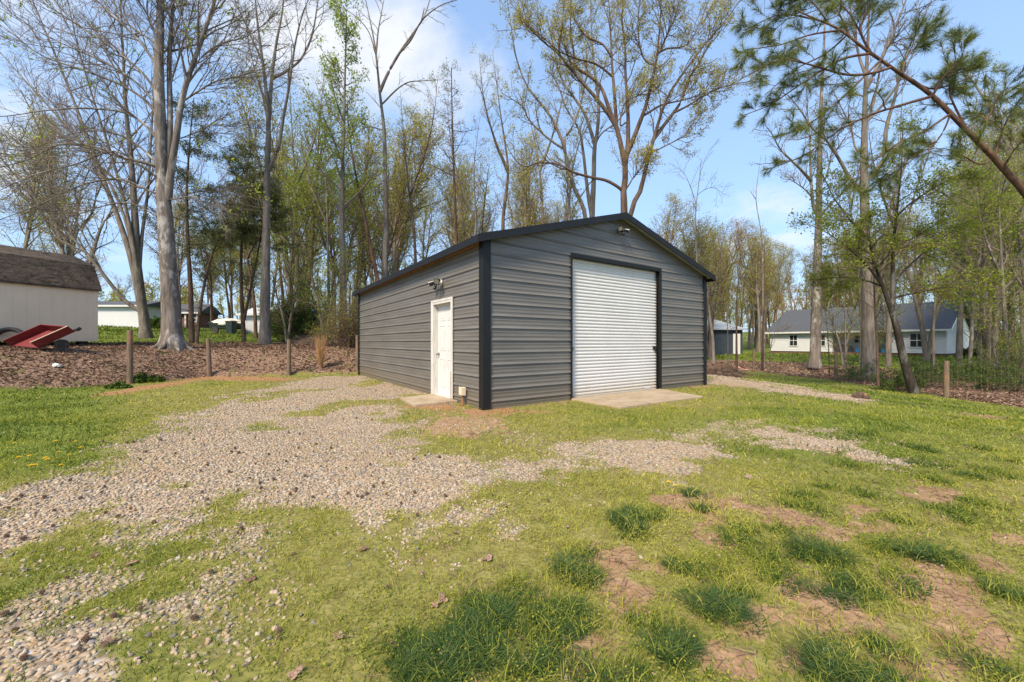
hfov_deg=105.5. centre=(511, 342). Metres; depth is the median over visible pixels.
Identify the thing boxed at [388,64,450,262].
woodland tree
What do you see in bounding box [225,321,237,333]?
wheelie bin
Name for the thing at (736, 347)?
sapling
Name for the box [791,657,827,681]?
grass tuft
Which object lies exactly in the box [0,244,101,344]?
garden shed
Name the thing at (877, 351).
sapling
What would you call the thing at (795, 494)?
grass tuft
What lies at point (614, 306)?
roller door
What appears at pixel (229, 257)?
slim tree
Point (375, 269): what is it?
leaning pine
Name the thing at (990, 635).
dirt patches
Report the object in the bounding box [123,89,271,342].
cedar tree
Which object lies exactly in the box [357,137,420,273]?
budding tree
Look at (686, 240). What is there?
bare tree
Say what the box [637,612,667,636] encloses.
grass tuft
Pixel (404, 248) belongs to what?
leafy tree
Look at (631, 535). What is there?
grass tuft
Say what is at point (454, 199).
sparse pine
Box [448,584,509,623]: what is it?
grass tuft
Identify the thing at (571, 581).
grass tuft
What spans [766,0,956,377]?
great oak
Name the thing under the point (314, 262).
olive tree
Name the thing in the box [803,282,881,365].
understory tree
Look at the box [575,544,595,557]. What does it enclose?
grass tuft
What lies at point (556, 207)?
slim tree
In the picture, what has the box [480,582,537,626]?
grass tuft
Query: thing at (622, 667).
grass tuft
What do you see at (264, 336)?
poplar tree
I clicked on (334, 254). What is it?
budding tree
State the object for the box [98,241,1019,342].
woods
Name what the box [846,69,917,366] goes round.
woodland tree
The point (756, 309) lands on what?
budding tree
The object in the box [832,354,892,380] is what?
bramble shrub
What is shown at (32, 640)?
gravel
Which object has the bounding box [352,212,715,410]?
metal garage
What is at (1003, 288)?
woodland tree
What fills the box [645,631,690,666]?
grass tuft
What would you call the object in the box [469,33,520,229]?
woodland tree
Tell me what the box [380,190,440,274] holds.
leafy tree
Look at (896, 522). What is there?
grass tuft
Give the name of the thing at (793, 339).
window
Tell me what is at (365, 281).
olive tree
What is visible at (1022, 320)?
woodland tree
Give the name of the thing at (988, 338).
leafy tree
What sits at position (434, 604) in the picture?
dry leaf
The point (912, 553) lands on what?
grass tuft
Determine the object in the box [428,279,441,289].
security light
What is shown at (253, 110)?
slim tree
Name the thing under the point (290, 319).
understory tree
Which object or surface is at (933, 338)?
sapling
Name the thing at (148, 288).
bare tree
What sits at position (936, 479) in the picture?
grass tuft
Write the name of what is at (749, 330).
slim tree
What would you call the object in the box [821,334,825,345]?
window
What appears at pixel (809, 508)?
grass tuft
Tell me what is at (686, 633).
grass tuft
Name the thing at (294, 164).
woodland tree
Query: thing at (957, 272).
olive tree
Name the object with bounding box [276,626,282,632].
seed ball
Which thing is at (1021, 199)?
leafy tree
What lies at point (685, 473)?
field stone
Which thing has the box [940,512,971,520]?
grass tuft
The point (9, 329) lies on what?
worn tyre
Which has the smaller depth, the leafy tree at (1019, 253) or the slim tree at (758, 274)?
the leafy tree at (1019, 253)
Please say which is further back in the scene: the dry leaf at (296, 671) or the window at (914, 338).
the window at (914, 338)
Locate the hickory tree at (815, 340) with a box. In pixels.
[749,0,876,367]
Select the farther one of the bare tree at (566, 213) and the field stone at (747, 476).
the bare tree at (566, 213)
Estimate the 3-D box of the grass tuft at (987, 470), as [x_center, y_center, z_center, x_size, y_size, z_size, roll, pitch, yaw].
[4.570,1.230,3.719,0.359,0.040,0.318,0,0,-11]
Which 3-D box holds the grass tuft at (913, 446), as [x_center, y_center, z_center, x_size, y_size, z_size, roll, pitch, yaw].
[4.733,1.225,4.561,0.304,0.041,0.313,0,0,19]
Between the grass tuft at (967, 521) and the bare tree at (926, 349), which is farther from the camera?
the bare tree at (926, 349)
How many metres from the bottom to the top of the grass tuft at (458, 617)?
0.048 m
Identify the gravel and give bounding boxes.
[0,338,1023,681]
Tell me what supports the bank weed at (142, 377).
on the ground at (476, 552)
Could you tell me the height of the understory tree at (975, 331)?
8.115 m
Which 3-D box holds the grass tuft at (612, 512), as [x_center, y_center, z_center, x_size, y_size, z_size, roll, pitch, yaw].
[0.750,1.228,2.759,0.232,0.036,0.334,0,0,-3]
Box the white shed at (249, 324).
[236,307,287,333]
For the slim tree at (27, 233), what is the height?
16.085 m
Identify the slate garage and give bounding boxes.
[707,318,747,354]
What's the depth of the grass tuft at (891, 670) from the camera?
1.46 m
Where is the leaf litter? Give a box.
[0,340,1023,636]
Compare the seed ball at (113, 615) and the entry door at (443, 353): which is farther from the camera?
the entry door at (443, 353)
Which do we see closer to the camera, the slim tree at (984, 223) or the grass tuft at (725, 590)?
the grass tuft at (725, 590)
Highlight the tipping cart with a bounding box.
[3,324,81,349]
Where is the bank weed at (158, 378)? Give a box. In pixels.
[147,375,165,382]
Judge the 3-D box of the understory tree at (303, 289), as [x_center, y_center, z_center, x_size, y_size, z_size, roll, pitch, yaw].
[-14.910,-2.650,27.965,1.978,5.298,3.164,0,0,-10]
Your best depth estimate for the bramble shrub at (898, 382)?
13.47 m
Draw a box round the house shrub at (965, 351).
[963,347,976,356]
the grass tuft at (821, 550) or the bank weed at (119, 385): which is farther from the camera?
the bank weed at (119, 385)
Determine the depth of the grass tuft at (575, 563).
2.10 m
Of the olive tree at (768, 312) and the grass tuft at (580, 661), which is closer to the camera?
the grass tuft at (580, 661)
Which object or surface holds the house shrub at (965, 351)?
on the ground at (476, 552)
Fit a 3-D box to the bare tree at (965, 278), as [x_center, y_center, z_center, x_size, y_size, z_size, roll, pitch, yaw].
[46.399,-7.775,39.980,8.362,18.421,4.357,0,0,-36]
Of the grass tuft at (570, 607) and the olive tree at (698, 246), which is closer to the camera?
the grass tuft at (570, 607)
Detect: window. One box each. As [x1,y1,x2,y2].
[789,335,797,345]
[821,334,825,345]
[854,334,859,342]
[909,333,921,347]
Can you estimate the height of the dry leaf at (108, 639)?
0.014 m
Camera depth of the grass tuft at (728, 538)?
2.42 m
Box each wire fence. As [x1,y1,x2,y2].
[11,330,357,386]
[752,349,1022,404]
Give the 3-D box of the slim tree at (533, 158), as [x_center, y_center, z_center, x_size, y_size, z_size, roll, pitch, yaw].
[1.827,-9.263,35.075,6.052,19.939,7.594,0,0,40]
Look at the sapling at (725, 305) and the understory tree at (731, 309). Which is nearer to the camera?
the sapling at (725, 305)
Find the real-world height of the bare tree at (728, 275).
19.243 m
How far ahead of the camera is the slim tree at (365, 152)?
31.84 m
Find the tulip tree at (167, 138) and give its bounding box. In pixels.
[0,0,308,352]
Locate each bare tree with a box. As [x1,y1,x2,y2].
[2,69,153,274]
[21,226,48,251]
[38,135,119,264]
[145,271,160,300]
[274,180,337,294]
[355,190,418,282]
[439,188,501,245]
[493,110,602,227]
[669,212,714,273]
[699,233,738,337]
[706,219,735,358]
[713,229,743,320]
[735,257,776,344]
[780,257,811,309]
[795,249,847,307]
[826,201,907,305]
[829,130,939,361]
[834,219,888,306]
[869,165,989,360]
[927,185,977,348]
[938,26,1023,249]
[995,109,1023,213]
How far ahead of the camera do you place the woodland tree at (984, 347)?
18.07 m
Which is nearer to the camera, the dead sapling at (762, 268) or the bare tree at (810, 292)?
the dead sapling at (762, 268)
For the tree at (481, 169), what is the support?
on the ground at (476, 552)
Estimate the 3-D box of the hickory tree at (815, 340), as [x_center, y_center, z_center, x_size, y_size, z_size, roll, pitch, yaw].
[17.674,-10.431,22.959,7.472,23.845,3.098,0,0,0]
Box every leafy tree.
[184,228,232,321]
[220,230,261,307]
[257,152,345,333]
[278,147,365,334]
[321,153,390,296]
[373,205,422,268]
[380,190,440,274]
[910,137,1023,363]
[912,142,1023,368]
[922,192,1023,365]
[934,171,1023,306]
[993,226,1022,305]
[995,150,1023,280]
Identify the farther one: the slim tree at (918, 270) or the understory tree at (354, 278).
the slim tree at (918, 270)
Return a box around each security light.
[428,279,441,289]
[618,226,629,234]
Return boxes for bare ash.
[326,0,456,278]
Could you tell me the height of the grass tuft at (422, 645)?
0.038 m
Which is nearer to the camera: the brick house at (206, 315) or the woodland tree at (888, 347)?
the woodland tree at (888, 347)
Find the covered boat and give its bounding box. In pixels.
[208,318,240,332]
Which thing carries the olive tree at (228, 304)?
on the ground at (476, 552)
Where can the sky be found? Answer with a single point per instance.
(466, 23)
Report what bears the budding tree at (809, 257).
on the ground at (476, 552)
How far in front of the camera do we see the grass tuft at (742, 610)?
1.77 m
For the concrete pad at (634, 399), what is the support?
on the ground at (476, 552)
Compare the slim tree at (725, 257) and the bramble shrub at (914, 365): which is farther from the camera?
the slim tree at (725, 257)
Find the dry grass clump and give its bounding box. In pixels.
[315,335,326,367]
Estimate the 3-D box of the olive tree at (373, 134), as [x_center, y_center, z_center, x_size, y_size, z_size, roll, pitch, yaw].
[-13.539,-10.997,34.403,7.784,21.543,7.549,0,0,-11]
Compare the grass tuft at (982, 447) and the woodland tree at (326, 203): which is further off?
the woodland tree at (326, 203)
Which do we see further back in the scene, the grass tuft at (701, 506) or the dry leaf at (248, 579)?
the grass tuft at (701, 506)
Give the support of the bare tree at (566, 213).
on the ground at (476, 552)
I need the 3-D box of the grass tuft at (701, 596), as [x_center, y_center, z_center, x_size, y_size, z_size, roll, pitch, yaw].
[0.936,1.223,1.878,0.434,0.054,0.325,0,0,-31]
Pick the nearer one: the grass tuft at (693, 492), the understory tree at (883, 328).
the grass tuft at (693, 492)
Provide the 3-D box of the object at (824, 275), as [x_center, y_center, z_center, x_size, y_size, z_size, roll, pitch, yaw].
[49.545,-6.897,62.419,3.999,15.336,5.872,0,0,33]
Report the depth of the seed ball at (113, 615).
1.74 m
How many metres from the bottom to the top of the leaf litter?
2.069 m
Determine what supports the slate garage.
on the ground at (476, 552)
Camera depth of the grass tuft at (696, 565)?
2.11 m
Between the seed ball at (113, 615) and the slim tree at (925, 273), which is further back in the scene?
the slim tree at (925, 273)
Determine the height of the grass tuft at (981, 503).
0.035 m
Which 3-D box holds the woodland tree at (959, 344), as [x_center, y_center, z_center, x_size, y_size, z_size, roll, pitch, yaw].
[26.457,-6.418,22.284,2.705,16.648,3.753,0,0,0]
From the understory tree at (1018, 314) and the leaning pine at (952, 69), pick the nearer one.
the leaning pine at (952, 69)
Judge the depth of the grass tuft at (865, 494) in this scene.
3.16 m
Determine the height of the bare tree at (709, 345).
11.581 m
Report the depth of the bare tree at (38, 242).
50.67 m
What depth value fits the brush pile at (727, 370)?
16.65 m
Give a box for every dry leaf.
[88,552,100,557]
[97,635,126,645]
[117,559,137,564]
[235,576,256,582]
[281,664,303,681]
[332,630,352,638]
[352,545,367,550]
[431,595,444,607]
[438,592,447,605]
[480,553,492,562]
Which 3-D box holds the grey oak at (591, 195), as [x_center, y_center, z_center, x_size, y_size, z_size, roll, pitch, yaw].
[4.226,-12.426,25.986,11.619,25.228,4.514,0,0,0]
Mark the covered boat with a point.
(220, 323)
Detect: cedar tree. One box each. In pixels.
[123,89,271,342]
[213,135,299,341]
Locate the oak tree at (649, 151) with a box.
[490,0,765,215]
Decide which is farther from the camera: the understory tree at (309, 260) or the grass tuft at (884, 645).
the understory tree at (309, 260)
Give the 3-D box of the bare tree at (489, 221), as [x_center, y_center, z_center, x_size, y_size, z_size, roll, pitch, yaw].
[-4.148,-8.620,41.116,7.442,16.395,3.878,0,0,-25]
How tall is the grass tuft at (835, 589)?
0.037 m
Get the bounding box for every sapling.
[666,136,733,261]
[707,283,742,363]
[723,222,751,370]
[750,157,765,366]
[750,229,782,370]
[765,317,795,371]
[807,278,846,375]
[833,195,856,372]
[851,222,890,385]
[922,161,940,368]
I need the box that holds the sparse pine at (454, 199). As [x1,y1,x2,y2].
[427,57,480,244]
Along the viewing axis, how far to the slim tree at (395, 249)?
32.06 m
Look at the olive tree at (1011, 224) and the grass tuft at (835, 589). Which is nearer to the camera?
the grass tuft at (835, 589)
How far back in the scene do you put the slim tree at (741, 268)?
48.69 m
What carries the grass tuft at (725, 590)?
on the ground at (476, 552)
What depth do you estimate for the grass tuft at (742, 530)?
2.55 m
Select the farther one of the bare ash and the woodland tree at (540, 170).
the woodland tree at (540, 170)
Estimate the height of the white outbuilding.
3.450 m
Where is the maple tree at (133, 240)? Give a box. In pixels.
[0,0,181,338]
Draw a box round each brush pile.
[283,332,355,344]
[707,362,751,377]
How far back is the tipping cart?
12.01 m
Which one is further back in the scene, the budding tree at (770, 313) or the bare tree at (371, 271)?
the budding tree at (770, 313)
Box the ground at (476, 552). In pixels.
[0,326,1023,681]
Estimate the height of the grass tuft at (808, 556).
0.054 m
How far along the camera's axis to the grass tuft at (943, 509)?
2.88 m
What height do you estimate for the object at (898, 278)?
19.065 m
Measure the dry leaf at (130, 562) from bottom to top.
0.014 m
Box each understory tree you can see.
[242,232,326,341]
[280,213,367,335]
[292,267,315,315]
[293,248,352,331]
[335,249,364,326]
[712,291,742,324]
[714,300,735,323]
[729,300,754,341]
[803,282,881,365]
[858,268,911,350]
[943,271,1017,347]
[958,268,1023,373]
[980,275,1019,361]
[1001,295,1019,352]
[1010,297,1023,344]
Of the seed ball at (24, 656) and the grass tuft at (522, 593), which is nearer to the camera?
the seed ball at (24, 656)
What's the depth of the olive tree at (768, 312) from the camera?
56.72 m
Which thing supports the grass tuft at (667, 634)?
on the ground at (476, 552)
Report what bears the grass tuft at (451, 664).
on the ground at (476, 552)
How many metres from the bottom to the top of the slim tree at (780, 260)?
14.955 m
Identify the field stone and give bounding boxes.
[682,471,690,476]
[743,474,752,478]
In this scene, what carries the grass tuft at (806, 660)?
on the ground at (476, 552)
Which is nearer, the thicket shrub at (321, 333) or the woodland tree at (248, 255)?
the thicket shrub at (321, 333)
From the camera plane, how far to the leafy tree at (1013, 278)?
22.75 m
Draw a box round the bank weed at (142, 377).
[133,372,155,383]
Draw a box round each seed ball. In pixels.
[0,610,9,617]
[10,626,19,632]
[19,653,27,661]
[81,634,90,642]
[109,612,117,617]
[190,613,197,620]
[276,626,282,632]
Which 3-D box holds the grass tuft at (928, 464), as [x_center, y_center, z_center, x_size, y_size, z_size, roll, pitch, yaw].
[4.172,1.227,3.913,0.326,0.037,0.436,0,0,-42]
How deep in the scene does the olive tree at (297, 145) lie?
37.45 m
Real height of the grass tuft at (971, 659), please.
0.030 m
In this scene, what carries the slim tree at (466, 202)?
on the ground at (476, 552)
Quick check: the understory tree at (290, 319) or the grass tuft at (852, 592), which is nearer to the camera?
the grass tuft at (852, 592)
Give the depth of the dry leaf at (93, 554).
2.25 m
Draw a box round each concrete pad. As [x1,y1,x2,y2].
[401,394,456,406]
[571,389,702,408]
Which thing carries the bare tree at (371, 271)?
on the ground at (476, 552)
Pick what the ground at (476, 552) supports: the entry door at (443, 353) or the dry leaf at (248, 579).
the dry leaf at (248, 579)
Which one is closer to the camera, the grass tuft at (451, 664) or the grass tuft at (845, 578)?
the grass tuft at (451, 664)
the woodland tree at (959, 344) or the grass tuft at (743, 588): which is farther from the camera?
the woodland tree at (959, 344)
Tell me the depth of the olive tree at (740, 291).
57.72 m
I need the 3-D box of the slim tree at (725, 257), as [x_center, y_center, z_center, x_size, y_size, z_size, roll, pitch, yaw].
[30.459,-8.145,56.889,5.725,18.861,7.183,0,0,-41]
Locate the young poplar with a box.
[303,0,390,330]
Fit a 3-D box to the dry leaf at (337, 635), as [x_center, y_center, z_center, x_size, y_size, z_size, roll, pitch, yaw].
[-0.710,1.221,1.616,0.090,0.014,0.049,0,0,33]
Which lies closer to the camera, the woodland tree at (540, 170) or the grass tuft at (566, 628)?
the grass tuft at (566, 628)
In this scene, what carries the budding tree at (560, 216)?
on the ground at (476, 552)
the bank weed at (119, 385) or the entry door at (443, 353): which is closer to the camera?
the entry door at (443, 353)
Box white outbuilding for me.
[98,301,160,327]
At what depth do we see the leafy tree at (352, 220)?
26.80 m
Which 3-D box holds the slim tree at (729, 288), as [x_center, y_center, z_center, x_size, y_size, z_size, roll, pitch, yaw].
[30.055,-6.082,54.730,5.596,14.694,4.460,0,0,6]
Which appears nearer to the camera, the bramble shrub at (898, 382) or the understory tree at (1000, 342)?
the bramble shrub at (898, 382)
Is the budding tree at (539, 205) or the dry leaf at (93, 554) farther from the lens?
the budding tree at (539, 205)
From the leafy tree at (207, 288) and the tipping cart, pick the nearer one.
the tipping cart
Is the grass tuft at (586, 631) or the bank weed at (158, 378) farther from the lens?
the bank weed at (158, 378)
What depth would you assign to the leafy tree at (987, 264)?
21.41 m
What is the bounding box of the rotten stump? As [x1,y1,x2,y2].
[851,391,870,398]
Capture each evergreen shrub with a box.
[256,291,324,341]
[288,299,336,337]
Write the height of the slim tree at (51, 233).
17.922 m
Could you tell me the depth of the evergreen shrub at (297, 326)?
22.11 m
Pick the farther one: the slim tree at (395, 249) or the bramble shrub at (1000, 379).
the slim tree at (395, 249)
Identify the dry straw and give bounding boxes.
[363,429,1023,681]
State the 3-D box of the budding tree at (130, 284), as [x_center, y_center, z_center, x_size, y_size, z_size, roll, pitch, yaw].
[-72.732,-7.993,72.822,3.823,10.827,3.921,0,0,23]
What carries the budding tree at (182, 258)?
on the ground at (476, 552)
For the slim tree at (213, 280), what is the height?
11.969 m
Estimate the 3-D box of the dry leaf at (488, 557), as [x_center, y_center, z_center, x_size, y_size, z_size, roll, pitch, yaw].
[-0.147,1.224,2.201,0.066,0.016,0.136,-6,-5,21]
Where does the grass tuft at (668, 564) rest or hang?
on the ground at (476, 552)
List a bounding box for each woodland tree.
[223,124,290,337]
[238,127,286,334]
[282,69,333,337]
[285,97,347,333]
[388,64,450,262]
[436,89,491,238]
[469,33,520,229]
[520,47,577,223]
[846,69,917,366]
[928,146,1023,378]
[937,108,1023,366]
[941,70,1023,366]
[941,110,1023,363]
[950,105,1008,322]
[998,118,1023,369]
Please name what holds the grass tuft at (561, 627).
on the ground at (476, 552)
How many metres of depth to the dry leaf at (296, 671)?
1.44 m
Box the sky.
[0,0,1023,331]
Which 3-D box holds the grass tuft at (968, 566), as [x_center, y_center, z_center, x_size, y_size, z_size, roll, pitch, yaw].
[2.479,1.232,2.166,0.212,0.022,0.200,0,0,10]
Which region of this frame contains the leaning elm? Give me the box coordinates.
[786,103,1022,393]
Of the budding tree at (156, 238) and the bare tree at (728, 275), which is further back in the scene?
the bare tree at (728, 275)
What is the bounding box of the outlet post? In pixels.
[459,387,465,405]
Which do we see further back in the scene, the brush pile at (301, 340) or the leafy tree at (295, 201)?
the leafy tree at (295, 201)
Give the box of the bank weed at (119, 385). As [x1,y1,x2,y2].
[103,381,133,388]
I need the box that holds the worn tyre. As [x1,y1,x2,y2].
[0,327,22,346]
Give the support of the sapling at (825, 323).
on the ground at (476, 552)
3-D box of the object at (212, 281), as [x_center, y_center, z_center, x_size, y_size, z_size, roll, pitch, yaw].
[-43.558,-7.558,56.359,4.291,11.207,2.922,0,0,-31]
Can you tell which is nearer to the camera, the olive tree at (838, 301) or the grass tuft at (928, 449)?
the grass tuft at (928, 449)
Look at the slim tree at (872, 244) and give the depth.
60.44 m
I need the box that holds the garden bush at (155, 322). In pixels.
[150,315,160,328]
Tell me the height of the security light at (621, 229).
0.198 m
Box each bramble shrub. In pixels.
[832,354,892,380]
[872,367,926,392]
[886,358,963,387]
[923,355,993,380]
[938,357,1023,391]
[962,329,1023,383]
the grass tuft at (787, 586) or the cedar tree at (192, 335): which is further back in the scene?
the cedar tree at (192, 335)
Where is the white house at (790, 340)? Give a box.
[765,300,975,356]
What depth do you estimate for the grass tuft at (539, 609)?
1.77 m
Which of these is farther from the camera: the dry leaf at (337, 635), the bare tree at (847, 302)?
the bare tree at (847, 302)
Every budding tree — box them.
[82,250,110,291]
[108,270,132,300]
[138,181,198,279]
[153,221,195,290]
[310,161,356,326]
[351,209,389,284]
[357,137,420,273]
[513,179,556,225]
[540,197,586,221]
[647,214,677,245]
[701,216,758,320]
[742,241,776,347]
[760,256,782,344]
[765,271,788,323]
[801,241,839,308]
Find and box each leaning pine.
[326,96,386,280]
[726,0,1023,200]
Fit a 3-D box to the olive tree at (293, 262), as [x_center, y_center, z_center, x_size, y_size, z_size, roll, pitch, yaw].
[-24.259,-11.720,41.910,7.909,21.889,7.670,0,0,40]
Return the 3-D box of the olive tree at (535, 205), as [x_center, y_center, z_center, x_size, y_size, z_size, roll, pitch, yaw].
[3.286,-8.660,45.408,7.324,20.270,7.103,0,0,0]
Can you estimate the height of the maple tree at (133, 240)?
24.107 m
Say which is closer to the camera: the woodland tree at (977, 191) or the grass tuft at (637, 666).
the grass tuft at (637, 666)
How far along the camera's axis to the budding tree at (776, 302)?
62.35 m
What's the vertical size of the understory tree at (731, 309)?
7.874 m
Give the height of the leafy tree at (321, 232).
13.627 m
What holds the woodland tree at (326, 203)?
on the ground at (476, 552)
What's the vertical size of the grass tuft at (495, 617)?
0.065 m
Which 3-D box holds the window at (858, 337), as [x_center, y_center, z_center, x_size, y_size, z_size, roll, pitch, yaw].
[33.062,-0.335,37.043,0.038,0.890,0.790,0,0,-33]
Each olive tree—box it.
[202,200,244,317]
[203,226,248,318]
[256,139,318,281]
[260,121,338,299]
[271,79,358,298]
[282,210,326,310]
[322,107,398,321]
[338,146,427,274]
[350,194,391,286]
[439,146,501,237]
[513,175,553,224]
[674,233,713,268]
[678,211,727,304]
[699,227,748,321]
[730,241,752,326]
[760,256,785,347]
[806,228,855,307]
[938,181,991,323]
[939,114,1023,336]
[956,198,1023,355]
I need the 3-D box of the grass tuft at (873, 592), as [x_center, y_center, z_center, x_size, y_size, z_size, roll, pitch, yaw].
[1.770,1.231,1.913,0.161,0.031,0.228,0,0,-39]
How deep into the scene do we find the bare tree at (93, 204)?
30.14 m
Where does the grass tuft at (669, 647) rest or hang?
on the ground at (476, 552)
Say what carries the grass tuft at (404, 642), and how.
on the ground at (476, 552)
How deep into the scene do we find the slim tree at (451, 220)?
45.70 m
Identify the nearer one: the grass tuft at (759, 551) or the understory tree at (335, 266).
the grass tuft at (759, 551)
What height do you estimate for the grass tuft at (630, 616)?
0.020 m
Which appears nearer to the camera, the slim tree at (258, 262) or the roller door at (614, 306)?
the roller door at (614, 306)
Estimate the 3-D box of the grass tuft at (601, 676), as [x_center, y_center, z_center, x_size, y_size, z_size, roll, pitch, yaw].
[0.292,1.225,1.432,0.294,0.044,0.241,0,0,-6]
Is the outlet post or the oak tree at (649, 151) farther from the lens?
the oak tree at (649, 151)
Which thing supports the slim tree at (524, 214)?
on the ground at (476, 552)
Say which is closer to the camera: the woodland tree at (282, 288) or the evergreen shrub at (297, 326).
the evergreen shrub at (297, 326)
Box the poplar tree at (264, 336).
[224,0,332,344]
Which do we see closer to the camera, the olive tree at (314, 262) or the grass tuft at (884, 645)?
the grass tuft at (884, 645)
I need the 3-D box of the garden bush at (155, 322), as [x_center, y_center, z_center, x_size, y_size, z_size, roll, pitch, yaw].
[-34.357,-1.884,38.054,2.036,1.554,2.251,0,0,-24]
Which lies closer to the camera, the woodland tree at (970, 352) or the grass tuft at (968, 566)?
the grass tuft at (968, 566)
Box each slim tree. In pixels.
[0,102,83,252]
[4,120,85,251]
[147,192,208,301]
[198,245,223,303]
[205,53,312,332]
[211,196,249,309]
[212,161,276,309]
[243,222,276,293]
[270,184,301,306]
[327,134,389,332]
[368,102,452,273]
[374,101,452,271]
[406,174,450,263]
[425,150,478,245]
[428,150,500,248]
[430,168,485,252]
[482,125,556,228]
[496,151,560,228]
[539,196,576,222]
[648,189,698,252]
[668,202,717,363]
[708,223,744,322]
[708,249,745,322]
[725,218,770,349]
[734,223,788,351]
[735,239,776,350]
[745,231,781,348]
[761,239,796,323]
[771,244,803,322]
[823,235,858,305]
[839,203,887,302]
[886,214,913,298]
[895,198,944,302]
[897,237,949,302]
[915,103,1023,359]
[928,193,966,288]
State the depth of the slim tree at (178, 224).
36.66 m
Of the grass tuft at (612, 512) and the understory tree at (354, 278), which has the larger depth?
the understory tree at (354, 278)
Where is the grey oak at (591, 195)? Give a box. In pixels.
[487,0,655,221]
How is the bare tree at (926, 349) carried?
on the ground at (476, 552)
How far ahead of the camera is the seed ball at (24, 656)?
1.50 m
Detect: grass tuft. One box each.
[370,613,449,680]
[379,635,449,681]
[382,607,488,681]
[395,625,456,665]
[403,618,488,670]
[423,601,525,681]
[435,590,503,655]
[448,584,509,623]
[448,590,537,644]
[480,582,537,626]
[489,655,528,681]
[495,581,548,605]
[499,611,575,648]
[500,628,573,681]
[514,592,567,631]
[521,586,612,634]
[522,605,592,653]
[530,599,554,620]
[539,542,624,591]
[545,607,600,647]
[545,615,574,637]
[549,644,594,681]
[557,648,629,681]
[560,572,585,590]
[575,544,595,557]
[577,543,605,561]
[592,659,648,681]
[597,503,661,538]
[604,507,624,522]
[612,607,648,624]
[614,650,658,681]
[616,500,660,525]
[617,522,655,542]
[623,617,712,680]
[635,510,662,521]
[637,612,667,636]
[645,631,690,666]
[654,551,698,575]
[654,621,687,642]
[660,622,717,659]
[662,576,754,620]
[669,551,722,584]
[671,585,786,642]
[674,483,715,498]
[683,496,718,512]
[703,576,745,601]
[710,530,763,550]
[711,564,737,574]
[715,580,768,599]
[718,522,763,536]
[738,546,789,567]
[757,565,805,597]
[763,521,794,535]
[769,538,833,564]
[769,620,918,681]
[770,628,859,681]
[775,528,877,569]
[778,490,813,499]
[789,545,834,562]
[790,577,841,604]
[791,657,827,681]
[792,500,828,517]
[814,579,879,607]
[820,561,886,599]
[823,564,883,595]
[827,589,872,611]
[834,584,868,599]
[847,488,878,497]
[848,615,922,673]
[852,578,890,597]
[861,538,900,552]
[862,648,933,681]
[869,532,987,568]
[870,565,939,601]
[879,516,921,525]
[898,443,928,448]
[901,459,952,469]
[911,446,942,452]
[919,475,952,483]
[920,501,973,516]
[930,638,1023,681]
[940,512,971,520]
[947,558,982,573]
[953,468,995,480]
[953,494,1012,510]
[954,514,977,523]
[958,444,997,449]
[966,465,1013,474]
[968,575,1023,602]
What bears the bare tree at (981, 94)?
on the ground at (476, 552)
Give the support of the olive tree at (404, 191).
on the ground at (476, 552)
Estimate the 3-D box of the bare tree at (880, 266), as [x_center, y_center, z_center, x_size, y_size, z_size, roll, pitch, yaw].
[24.695,-6.711,26.270,7.712,16.990,4.018,0,0,-9]
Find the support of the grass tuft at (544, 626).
on the ground at (476, 552)
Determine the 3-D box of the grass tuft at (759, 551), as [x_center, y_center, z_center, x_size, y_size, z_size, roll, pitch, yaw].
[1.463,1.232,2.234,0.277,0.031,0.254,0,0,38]
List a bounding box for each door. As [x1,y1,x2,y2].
[436,305,450,395]
[573,258,656,397]
[733,334,739,353]
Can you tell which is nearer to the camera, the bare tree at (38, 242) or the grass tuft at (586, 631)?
the grass tuft at (586, 631)
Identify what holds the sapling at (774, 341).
on the ground at (476, 552)
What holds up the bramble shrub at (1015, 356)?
on the ground at (476, 552)
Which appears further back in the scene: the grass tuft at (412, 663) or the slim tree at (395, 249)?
the slim tree at (395, 249)
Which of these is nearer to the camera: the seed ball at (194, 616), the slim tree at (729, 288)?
the seed ball at (194, 616)
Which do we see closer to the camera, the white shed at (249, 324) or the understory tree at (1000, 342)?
the understory tree at (1000, 342)
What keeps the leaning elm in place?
on the ground at (476, 552)
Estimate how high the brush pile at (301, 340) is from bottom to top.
1.281 m
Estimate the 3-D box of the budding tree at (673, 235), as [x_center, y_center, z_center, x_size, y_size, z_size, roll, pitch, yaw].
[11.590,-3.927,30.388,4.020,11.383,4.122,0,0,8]
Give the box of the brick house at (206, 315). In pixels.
[181,304,222,327]
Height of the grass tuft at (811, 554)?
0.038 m
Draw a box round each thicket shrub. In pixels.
[305,302,355,345]
[318,268,366,347]

